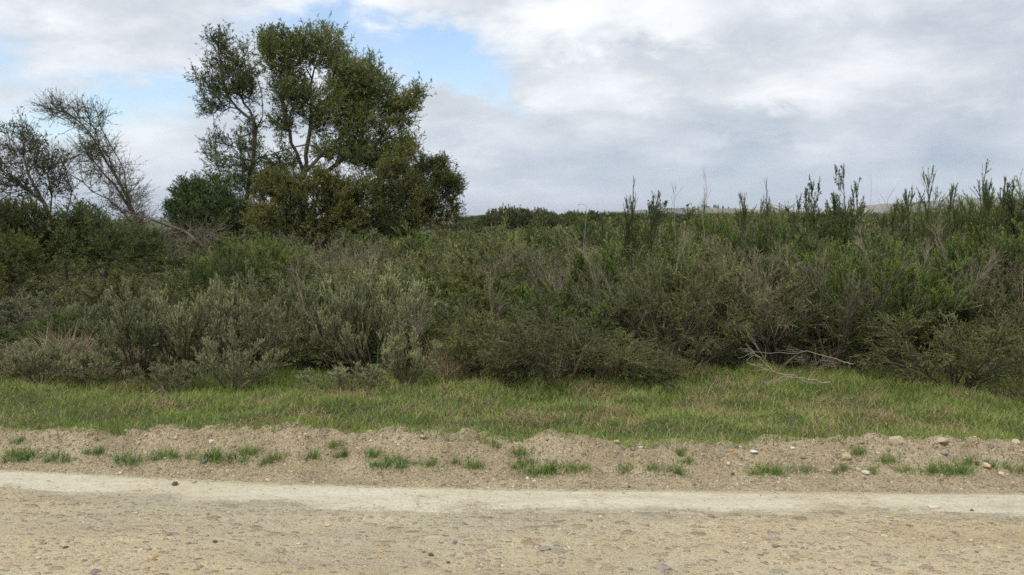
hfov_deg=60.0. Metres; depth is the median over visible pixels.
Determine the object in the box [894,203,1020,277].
green shrub
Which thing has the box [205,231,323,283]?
green shrub
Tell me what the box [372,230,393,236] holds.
distant bush
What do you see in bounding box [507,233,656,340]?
twiggy shrub
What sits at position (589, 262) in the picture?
dead branch
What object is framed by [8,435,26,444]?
grass tuft
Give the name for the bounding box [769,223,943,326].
green shrub
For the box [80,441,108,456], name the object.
grass tuft
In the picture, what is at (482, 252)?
feathery shrub
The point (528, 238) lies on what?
green shrub
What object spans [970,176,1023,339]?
spiky shrub
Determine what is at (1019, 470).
grass tuft
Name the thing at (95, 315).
silver shrub
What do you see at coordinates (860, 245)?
dead branch
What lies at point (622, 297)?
dead branch
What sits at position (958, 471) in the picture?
grass tuft
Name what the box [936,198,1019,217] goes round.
feathery shrub
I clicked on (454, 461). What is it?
grass tuft
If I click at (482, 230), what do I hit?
distant bush
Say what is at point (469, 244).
feathery shrub
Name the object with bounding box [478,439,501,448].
grass tuft
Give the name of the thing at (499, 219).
distant bush
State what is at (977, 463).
grass tuft
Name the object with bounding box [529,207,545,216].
distant bush
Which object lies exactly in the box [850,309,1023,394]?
feathery shrub
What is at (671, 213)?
distant bush
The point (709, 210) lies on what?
hill
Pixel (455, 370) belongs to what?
dry grass clump
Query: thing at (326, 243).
green shrub
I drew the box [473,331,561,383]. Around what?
feathery shrub
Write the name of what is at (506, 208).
distant bush
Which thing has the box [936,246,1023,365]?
twiggy shrub
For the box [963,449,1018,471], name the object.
grass tuft
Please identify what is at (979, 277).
dead branch
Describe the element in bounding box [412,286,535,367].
feathery shrub
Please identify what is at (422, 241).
green shrub
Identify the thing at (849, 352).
feathery shrub
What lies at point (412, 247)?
green shrub
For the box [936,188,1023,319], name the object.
green shrub
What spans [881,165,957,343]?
spiky shrub
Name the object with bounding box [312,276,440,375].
silver shrub
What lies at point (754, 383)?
tall grass
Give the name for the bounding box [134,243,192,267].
leafy shrub
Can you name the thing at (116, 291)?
leafy shrub
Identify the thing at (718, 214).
feathery shrub
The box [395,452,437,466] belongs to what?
grass tuft
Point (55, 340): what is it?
dry grass clump
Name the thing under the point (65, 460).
grass tuft
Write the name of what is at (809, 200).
leafy shrub
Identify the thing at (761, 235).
green shrub
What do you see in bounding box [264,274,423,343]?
green shrub
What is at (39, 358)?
silver shrub
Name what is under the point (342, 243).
feathery shrub
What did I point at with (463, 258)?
feathery shrub
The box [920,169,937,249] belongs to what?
dead stalk
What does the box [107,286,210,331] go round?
feathery shrub
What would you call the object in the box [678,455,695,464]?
grass tuft
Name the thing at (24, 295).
leafy shrub
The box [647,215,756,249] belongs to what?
twiggy shrub
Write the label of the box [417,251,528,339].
leafy shrub
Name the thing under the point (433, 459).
grass tuft
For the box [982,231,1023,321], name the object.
twiggy shrub
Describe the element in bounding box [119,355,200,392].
silver shrub
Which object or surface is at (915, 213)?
feathery shrub
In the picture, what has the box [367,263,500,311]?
green shrub
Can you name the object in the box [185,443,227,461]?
grass tuft
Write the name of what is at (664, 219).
distant bush
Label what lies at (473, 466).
grass tuft
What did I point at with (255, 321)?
silver shrub
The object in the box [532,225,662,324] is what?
feathery shrub
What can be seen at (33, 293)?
feathery shrub
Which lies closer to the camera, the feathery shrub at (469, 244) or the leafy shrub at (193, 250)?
the feathery shrub at (469, 244)
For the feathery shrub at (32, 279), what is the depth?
12.29 m
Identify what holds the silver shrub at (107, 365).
on the ground at (367, 408)
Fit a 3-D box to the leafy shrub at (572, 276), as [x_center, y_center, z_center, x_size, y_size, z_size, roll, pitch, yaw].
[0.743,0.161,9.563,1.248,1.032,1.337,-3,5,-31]
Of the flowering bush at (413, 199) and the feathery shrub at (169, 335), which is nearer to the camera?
the feathery shrub at (169, 335)
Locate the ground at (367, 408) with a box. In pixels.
[0,219,1023,441]
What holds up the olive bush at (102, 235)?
on the ground at (367, 408)
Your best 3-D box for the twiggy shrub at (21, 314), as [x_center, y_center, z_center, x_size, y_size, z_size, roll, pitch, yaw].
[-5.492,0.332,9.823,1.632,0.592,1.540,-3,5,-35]
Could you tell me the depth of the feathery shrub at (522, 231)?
14.40 m
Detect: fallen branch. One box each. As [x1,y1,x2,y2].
[737,339,852,369]
[743,343,818,386]
[758,375,830,384]
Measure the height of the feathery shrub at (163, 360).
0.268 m
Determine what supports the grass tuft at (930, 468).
on the dirt bank
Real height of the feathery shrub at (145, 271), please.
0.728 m
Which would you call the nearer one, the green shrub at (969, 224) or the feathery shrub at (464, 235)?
the green shrub at (969, 224)
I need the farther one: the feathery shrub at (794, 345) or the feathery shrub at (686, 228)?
the feathery shrub at (686, 228)
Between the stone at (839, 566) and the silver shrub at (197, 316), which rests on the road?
the stone at (839, 566)
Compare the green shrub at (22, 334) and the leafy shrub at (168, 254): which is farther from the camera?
the leafy shrub at (168, 254)
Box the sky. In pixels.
[0,0,1023,218]
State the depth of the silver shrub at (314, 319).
8.06 m
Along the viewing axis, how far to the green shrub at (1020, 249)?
8.69 m
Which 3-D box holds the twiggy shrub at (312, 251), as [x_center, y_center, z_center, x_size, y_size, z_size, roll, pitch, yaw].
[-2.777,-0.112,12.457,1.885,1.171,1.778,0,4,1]
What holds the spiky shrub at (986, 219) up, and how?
on the ground at (367, 408)
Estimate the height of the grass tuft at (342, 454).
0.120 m
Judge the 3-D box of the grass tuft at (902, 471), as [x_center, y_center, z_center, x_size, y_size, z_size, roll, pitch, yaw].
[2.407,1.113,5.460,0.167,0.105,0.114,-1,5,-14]
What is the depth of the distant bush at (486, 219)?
60.70 m
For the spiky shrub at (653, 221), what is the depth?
9.72 m
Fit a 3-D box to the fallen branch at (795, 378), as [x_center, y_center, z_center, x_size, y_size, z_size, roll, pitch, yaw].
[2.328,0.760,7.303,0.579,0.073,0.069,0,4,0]
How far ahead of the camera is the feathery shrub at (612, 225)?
14.52 m
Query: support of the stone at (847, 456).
on the dirt bank
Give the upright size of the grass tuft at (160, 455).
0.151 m
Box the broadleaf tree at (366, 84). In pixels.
[249,11,436,225]
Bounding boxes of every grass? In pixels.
[0,307,1023,396]
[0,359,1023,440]
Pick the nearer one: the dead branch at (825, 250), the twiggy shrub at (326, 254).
the dead branch at (825, 250)
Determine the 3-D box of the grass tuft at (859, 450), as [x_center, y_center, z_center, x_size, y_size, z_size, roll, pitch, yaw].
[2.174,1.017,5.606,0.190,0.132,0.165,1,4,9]
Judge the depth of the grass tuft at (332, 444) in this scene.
5.74 m
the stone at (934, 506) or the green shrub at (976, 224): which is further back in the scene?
the green shrub at (976, 224)
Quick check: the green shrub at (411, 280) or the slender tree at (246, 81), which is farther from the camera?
the slender tree at (246, 81)
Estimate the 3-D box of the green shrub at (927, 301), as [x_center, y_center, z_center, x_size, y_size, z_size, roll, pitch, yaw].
[3.543,0.145,8.405,1.736,1.230,1.699,1,5,16]
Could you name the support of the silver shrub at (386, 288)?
on the ground at (367, 408)
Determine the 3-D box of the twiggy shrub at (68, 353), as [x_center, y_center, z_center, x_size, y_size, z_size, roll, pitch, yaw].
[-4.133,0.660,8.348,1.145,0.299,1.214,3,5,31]
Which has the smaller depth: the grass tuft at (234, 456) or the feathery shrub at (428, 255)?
the grass tuft at (234, 456)
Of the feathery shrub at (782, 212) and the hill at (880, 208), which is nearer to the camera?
the feathery shrub at (782, 212)
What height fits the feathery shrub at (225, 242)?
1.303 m
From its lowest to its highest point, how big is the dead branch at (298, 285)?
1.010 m
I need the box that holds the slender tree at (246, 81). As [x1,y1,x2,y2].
[183,19,278,243]
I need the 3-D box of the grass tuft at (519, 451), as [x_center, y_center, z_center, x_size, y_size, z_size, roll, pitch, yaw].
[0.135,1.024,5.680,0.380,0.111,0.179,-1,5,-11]
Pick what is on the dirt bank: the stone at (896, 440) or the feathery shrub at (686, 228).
the stone at (896, 440)
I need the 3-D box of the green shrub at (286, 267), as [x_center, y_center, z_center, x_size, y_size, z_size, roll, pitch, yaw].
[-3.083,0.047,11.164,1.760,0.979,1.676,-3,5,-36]
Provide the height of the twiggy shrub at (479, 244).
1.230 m
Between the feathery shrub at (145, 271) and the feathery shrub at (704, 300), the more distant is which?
the feathery shrub at (145, 271)
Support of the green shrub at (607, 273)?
on the ground at (367, 408)
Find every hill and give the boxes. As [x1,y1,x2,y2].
[432,207,872,219]
[831,197,1019,214]
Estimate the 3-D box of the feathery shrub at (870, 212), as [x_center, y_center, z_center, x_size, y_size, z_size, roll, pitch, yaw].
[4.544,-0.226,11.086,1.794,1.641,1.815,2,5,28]
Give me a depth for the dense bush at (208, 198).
19.05 m
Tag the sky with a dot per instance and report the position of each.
(557, 106)
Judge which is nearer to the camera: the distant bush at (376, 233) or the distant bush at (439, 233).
the distant bush at (439, 233)
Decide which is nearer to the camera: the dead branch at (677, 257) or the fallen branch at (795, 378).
the fallen branch at (795, 378)
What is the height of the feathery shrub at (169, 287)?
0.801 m
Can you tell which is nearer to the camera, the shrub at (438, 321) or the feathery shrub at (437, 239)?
the shrub at (438, 321)
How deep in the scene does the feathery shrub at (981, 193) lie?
11.95 m
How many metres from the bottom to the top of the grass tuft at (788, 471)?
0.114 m
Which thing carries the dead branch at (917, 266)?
on the ground at (367, 408)
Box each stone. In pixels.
[67,501,77,504]
[89,569,99,573]
[539,546,550,549]
[655,565,670,569]
[833,562,847,569]
[842,453,851,459]
[861,470,870,474]
[888,436,903,444]
[927,505,938,508]
[936,437,947,442]
[982,462,990,467]
[1012,439,1019,443]
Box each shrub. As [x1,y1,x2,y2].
[0,274,83,310]
[0,274,109,310]
[0,282,152,322]
[0,283,92,335]
[0,286,38,322]
[0,291,97,343]
[0,310,38,344]
[0,319,98,349]
[0,338,80,365]
[0,338,100,385]
[0,341,138,370]
[1,266,95,289]
[2,253,114,287]
[5,242,99,274]
[9,279,116,343]
[28,300,188,348]
[28,321,164,350]
[29,270,143,291]
[29,329,116,348]
[30,272,142,304]
[39,272,145,289]
[40,331,156,385]
[46,243,145,274]
[49,251,163,278]
[51,269,185,322]
[60,345,197,369]
[66,274,184,376]
[76,245,201,281]
[86,271,175,295]
[95,262,185,289]
[98,272,211,317]
[106,271,247,373]
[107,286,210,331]
[109,345,290,379]
[117,319,203,354]
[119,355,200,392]
[120,229,230,254]
[132,254,197,301]
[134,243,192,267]
[134,251,217,292]
[153,239,250,262]
[155,285,267,332]
[158,291,307,358]
[159,233,268,258]
[160,236,285,301]
[168,230,287,299]
[173,241,303,268]
[180,325,291,391]
[182,233,351,262]
[183,253,320,303]
[186,310,299,359]
[187,256,305,374]
[192,234,260,247]
[195,262,297,321]
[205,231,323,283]
[227,241,379,320]
[229,230,325,274]
[231,279,328,344]
[236,309,386,372]
[253,239,377,281]
[260,227,392,279]
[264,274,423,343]
[269,262,362,321]
[279,270,394,371]
[279,317,342,370]
[282,221,387,273]
[296,254,428,343]
[296,360,394,392]
[298,234,416,288]
[298,256,439,360]
[301,314,446,368]
[305,248,422,291]
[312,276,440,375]
[322,239,434,275]
[343,226,478,271]
[346,223,478,277]
[347,234,392,255]
[348,248,457,309]
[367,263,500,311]
[372,305,483,356]
[374,323,443,385]
[375,233,502,273]
[391,231,492,243]
[397,272,545,338]
[403,304,472,355]
[406,234,525,276]
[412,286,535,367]
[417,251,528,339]
[420,240,530,295]
[427,244,596,321]
[428,311,537,375]
[438,213,582,293]
[441,224,592,251]
[447,230,551,262]
[451,223,594,272]
[465,278,549,345]
[465,294,624,389]
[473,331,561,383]
[484,224,553,243]
[484,278,639,363]
[488,224,600,257]
[497,217,633,322]
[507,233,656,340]
[519,215,657,265]
[527,258,627,345]
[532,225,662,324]
[536,218,598,241]
[542,212,661,244]
[544,216,672,258]
[545,258,699,359]
[546,244,713,354]
[548,227,663,262]
[548,233,717,343]
[550,328,688,380]
[570,239,762,356]
[589,210,667,242]
[591,218,716,277]
[593,229,757,365]
[598,176,662,339]
[599,348,695,389]
[607,209,664,238]
[609,200,689,239]
[610,204,749,256]
[621,314,754,379]
[623,218,778,238]
[636,229,845,366]
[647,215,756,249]
[648,223,748,288]
[654,200,755,260]
[664,207,810,266]
[667,212,761,228]
[674,232,834,357]
[694,211,901,341]
[695,213,830,333]
[698,244,837,364]
[699,204,831,259]
[706,244,864,352]
[716,209,890,241]
[723,305,819,362]
[731,178,796,262]
[733,210,818,238]
[734,200,820,225]
[742,244,926,369]
[750,212,871,235]
[756,227,946,358]
[760,174,851,249]
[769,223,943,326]
[781,341,860,369]
[790,213,975,340]
[791,238,981,363]
[792,164,873,253]
[796,209,911,239]
[803,281,937,371]
[809,206,917,238]
[818,205,947,334]
[819,208,965,245]
[825,176,900,252]
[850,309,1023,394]
[857,242,981,358]
[864,206,966,243]
[872,226,1011,325]
[874,186,940,221]
[874,201,917,265]
[877,223,1023,351]
[879,190,1022,232]
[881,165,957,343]
[884,218,1023,355]
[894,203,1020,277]
[920,199,978,227]
[920,211,1023,333]
[929,199,1020,244]
[931,217,1023,351]
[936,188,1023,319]
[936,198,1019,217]
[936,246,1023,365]
[939,287,1023,378]
[941,197,1022,336]
[945,187,1005,316]
[966,169,1023,231]
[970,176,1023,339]
[971,180,1023,219]
[976,159,1016,351]
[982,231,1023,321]
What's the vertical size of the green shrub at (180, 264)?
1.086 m
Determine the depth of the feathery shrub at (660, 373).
7.60 m
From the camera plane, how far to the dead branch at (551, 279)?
8.78 m
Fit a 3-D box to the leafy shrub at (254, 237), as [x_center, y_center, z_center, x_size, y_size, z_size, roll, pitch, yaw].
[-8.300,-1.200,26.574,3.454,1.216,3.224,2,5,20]
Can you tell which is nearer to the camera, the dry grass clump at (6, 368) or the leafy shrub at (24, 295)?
the dry grass clump at (6, 368)
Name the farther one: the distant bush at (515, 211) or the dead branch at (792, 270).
the distant bush at (515, 211)
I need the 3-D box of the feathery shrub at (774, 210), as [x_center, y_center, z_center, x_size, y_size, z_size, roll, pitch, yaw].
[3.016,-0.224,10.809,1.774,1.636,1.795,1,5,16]
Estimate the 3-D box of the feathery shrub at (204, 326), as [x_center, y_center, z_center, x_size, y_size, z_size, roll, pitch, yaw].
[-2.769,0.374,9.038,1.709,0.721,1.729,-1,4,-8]
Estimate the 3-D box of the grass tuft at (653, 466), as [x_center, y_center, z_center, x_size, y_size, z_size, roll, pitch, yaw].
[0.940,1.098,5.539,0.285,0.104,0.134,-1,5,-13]
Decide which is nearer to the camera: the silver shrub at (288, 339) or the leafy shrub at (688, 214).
the silver shrub at (288, 339)
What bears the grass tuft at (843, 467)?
on the dirt bank
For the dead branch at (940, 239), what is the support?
on the ground at (367, 408)
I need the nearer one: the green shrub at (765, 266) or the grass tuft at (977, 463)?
the grass tuft at (977, 463)
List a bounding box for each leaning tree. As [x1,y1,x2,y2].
[0,106,84,283]
[26,88,158,280]
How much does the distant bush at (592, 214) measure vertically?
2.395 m
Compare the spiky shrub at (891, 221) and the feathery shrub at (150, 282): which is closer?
the spiky shrub at (891, 221)
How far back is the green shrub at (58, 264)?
16.66 m
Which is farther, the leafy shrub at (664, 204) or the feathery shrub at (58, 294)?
the leafy shrub at (664, 204)
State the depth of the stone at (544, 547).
4.30 m
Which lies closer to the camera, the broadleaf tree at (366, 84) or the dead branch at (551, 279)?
the dead branch at (551, 279)
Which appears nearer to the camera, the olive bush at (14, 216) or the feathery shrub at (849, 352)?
the feathery shrub at (849, 352)
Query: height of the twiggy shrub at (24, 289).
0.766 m
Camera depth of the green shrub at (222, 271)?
10.69 m
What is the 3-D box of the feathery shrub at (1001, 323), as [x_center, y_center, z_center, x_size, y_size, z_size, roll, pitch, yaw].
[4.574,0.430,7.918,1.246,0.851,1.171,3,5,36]
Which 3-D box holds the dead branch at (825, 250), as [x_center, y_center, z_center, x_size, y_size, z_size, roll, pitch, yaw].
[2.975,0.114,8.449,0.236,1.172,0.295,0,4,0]
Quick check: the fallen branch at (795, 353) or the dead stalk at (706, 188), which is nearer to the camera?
the fallen branch at (795, 353)
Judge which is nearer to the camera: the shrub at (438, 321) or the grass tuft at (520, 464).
the grass tuft at (520, 464)
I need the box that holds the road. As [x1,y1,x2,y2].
[0,470,1023,574]
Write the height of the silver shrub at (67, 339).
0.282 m
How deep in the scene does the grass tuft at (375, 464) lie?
5.53 m
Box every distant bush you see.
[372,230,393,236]
[413,231,456,239]
[435,227,467,235]
[436,222,458,231]
[447,219,479,234]
[452,215,474,223]
[465,225,490,236]
[470,212,496,231]
[482,207,499,231]
[494,206,516,229]
[500,202,514,212]
[505,205,527,229]
[514,207,534,230]
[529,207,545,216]
[529,209,562,228]
[558,209,591,227]
[583,209,600,222]
[595,210,621,225]
[606,212,625,225]
[620,213,649,220]
[657,214,673,222]
[658,211,679,221]
[677,213,685,221]
[743,213,768,223]
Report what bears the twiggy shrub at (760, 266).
on the ground at (367, 408)
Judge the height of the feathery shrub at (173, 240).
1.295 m
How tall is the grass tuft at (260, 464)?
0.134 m
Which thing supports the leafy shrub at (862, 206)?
on the ground at (367, 408)
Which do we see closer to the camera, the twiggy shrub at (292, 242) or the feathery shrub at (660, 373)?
the feathery shrub at (660, 373)
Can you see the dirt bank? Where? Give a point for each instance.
(821, 461)
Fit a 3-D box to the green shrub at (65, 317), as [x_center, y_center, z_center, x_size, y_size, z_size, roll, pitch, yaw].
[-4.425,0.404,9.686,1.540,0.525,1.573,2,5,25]
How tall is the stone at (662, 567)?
0.012 m
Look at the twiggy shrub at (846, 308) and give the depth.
8.29 m
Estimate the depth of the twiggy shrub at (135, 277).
12.48 m
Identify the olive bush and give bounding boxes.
[0,189,79,282]
[0,227,51,298]
[36,194,172,279]
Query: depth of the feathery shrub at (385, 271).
9.52 m
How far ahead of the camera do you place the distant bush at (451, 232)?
33.28 m
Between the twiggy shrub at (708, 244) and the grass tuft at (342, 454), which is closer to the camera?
the grass tuft at (342, 454)
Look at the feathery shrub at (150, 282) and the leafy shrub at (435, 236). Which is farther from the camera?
the leafy shrub at (435, 236)
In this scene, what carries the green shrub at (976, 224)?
on the ground at (367, 408)
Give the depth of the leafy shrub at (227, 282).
10.28 m
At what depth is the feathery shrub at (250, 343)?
8.71 m
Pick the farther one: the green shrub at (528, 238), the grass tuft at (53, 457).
the green shrub at (528, 238)
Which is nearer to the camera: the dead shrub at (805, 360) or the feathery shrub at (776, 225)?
the dead shrub at (805, 360)
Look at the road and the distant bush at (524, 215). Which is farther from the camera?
the distant bush at (524, 215)
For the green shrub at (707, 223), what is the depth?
10.32 m
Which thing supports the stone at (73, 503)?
on the road
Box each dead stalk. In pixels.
[580,204,586,250]
[667,182,681,336]
[698,170,712,263]
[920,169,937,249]
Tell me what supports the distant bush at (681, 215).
on the ground at (367, 408)
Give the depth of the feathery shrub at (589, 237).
10.91 m
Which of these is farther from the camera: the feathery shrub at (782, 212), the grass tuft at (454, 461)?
the feathery shrub at (782, 212)
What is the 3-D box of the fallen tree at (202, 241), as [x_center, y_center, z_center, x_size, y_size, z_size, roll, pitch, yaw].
[-5.314,-0.527,13.941,1.963,1.798,1.329,0,4,0]
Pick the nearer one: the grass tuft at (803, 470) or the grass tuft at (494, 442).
the grass tuft at (803, 470)
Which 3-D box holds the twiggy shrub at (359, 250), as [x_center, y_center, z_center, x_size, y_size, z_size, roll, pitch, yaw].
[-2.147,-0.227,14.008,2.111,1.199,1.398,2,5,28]
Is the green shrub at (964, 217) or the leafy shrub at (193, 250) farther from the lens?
the leafy shrub at (193, 250)
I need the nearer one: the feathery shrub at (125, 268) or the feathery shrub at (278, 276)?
the feathery shrub at (278, 276)
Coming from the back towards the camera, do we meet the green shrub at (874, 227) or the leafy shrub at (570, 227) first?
the leafy shrub at (570, 227)
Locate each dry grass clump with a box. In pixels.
[0,340,61,377]
[6,318,109,374]
[91,341,158,382]
[408,331,454,369]
[410,350,485,382]
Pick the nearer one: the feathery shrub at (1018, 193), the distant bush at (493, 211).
the feathery shrub at (1018, 193)
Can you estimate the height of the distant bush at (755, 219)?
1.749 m
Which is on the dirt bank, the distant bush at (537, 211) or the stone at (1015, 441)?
the stone at (1015, 441)
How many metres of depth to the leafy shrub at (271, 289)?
9.09 m
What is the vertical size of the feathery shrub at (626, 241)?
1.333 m
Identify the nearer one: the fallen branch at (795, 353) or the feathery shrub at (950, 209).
the fallen branch at (795, 353)
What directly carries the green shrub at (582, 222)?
on the ground at (367, 408)
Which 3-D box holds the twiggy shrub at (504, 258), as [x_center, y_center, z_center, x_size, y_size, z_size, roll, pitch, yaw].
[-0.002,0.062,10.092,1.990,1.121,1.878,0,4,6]
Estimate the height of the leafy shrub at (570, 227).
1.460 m
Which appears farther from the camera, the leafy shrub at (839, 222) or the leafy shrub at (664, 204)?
the leafy shrub at (664, 204)
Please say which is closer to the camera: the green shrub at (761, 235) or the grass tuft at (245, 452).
the grass tuft at (245, 452)
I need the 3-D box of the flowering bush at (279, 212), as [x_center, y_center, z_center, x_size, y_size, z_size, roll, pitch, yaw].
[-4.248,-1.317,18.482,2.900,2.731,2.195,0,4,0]
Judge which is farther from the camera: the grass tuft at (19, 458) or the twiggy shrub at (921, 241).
the twiggy shrub at (921, 241)
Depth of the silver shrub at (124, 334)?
7.79 m
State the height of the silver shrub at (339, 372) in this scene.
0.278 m
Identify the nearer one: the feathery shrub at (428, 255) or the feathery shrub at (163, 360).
the feathery shrub at (163, 360)
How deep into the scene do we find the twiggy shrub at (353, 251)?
12.24 m
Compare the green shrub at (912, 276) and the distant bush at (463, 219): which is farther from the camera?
the distant bush at (463, 219)
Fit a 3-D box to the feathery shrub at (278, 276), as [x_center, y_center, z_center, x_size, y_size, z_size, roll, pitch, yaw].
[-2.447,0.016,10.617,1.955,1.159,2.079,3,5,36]
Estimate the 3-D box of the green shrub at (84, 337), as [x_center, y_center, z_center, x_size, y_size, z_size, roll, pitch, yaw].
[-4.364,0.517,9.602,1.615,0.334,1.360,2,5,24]
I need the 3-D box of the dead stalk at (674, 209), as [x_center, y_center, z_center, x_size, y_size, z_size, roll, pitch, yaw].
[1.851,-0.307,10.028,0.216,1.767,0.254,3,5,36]
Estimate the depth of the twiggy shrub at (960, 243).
9.71 m
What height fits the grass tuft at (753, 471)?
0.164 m
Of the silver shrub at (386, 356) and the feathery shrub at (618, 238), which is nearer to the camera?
the silver shrub at (386, 356)
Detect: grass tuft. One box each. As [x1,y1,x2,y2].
[0,444,47,464]
[1,443,30,459]
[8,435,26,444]
[39,449,70,463]
[57,453,77,463]
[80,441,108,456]
[97,446,152,467]
[144,444,181,460]
[146,446,223,461]
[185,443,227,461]
[193,447,250,466]
[230,440,266,456]
[255,454,274,465]
[262,448,291,460]
[294,446,321,460]
[321,435,345,449]
[327,446,353,457]
[358,445,385,458]
[361,451,414,471]
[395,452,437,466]
[416,454,442,468]
[439,455,461,467]
[454,455,485,470]
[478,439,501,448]
[503,454,540,469]
[505,442,533,456]
[510,456,576,478]
[522,461,555,478]
[555,457,595,474]
[617,459,640,473]
[642,461,679,469]
[650,457,691,478]
[674,441,688,455]
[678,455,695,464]
[737,458,788,477]
[758,462,818,477]
[787,459,823,477]
[828,460,853,474]
[841,442,866,455]
[867,463,878,474]
[875,449,904,464]
[895,462,915,473]
[907,461,947,476]
[918,454,983,478]
[961,451,983,465]
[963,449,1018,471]
[1004,459,1023,473]
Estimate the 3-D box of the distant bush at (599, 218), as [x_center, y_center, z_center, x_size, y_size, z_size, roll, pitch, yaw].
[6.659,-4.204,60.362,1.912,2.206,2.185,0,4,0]
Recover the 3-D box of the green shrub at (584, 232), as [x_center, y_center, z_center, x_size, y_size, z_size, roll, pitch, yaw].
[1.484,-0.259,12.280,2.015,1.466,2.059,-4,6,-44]
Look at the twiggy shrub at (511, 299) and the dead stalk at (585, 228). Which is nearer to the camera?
the twiggy shrub at (511, 299)
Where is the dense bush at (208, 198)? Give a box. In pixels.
[156,165,261,244]
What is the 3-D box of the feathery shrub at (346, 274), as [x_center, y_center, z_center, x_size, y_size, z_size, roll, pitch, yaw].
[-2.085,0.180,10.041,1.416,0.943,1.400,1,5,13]
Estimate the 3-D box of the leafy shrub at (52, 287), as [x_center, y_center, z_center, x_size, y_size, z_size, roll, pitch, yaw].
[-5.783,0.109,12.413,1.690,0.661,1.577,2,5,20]
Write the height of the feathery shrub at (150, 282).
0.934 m
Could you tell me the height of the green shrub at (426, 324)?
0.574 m
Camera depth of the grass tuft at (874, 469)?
5.47 m
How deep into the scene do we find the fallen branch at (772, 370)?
7.47 m
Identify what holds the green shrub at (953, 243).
on the ground at (367, 408)
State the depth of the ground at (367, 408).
6.89 m
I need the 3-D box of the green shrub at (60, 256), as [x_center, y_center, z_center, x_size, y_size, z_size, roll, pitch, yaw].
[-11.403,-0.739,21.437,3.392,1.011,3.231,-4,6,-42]
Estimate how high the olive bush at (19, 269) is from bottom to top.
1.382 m
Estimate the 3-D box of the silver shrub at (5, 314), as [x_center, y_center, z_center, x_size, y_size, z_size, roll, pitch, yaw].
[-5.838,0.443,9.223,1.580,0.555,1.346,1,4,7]
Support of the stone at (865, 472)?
on the dirt bank
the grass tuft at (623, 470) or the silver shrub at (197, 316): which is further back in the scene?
the silver shrub at (197, 316)
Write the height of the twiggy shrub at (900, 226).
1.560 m
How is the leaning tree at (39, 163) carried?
on the ground at (367, 408)
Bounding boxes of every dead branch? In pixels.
[282,258,312,318]
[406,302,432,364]
[482,266,506,323]
[535,246,567,325]
[569,222,617,344]
[604,280,647,332]
[664,235,687,291]
[769,235,822,352]
[811,239,832,359]
[853,224,891,302]
[902,237,933,315]
[927,212,986,346]
[933,244,999,361]
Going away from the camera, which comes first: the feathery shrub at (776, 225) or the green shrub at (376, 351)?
the green shrub at (376, 351)
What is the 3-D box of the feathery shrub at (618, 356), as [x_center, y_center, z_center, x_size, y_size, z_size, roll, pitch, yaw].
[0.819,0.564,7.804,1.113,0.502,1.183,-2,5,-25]
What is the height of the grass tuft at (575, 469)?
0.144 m
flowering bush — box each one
[237,159,374,266]
[343,150,468,242]
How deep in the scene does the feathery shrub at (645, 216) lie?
19.51 m
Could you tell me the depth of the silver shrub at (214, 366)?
7.58 m
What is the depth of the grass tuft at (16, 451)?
5.88 m
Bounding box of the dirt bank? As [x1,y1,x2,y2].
[0,422,1023,492]
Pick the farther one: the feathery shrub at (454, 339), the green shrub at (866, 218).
the green shrub at (866, 218)
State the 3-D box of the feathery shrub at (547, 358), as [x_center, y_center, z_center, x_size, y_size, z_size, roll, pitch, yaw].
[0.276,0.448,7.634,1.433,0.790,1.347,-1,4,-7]
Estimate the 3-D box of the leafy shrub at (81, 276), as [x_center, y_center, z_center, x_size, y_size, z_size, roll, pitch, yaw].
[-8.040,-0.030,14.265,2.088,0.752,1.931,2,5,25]
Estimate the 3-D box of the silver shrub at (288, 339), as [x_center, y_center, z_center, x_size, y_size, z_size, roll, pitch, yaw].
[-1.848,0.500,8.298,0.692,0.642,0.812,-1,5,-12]
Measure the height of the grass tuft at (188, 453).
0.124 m
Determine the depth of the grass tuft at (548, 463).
5.50 m
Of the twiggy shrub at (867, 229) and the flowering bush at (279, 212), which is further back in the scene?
the flowering bush at (279, 212)
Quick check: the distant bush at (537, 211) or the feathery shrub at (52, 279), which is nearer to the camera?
the feathery shrub at (52, 279)
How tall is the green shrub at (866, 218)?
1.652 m
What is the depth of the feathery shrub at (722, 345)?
8.12 m
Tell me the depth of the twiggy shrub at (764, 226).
11.82 m
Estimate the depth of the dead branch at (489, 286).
8.48 m
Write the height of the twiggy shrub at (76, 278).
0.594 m
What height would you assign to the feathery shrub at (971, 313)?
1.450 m
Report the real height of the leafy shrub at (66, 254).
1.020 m
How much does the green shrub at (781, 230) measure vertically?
1.524 m
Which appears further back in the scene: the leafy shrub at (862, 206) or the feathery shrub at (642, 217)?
the feathery shrub at (642, 217)
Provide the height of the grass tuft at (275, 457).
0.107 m
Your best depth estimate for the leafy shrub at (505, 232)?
18.83 m
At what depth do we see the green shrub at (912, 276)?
8.75 m
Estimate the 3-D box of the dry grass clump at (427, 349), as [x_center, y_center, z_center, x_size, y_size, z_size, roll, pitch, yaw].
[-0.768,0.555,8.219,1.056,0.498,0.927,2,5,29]
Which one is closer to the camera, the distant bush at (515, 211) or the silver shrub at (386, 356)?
the silver shrub at (386, 356)
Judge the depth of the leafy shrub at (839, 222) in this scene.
10.27 m
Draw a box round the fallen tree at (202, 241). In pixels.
[112,197,238,268]
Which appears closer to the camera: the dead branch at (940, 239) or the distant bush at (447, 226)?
the dead branch at (940, 239)

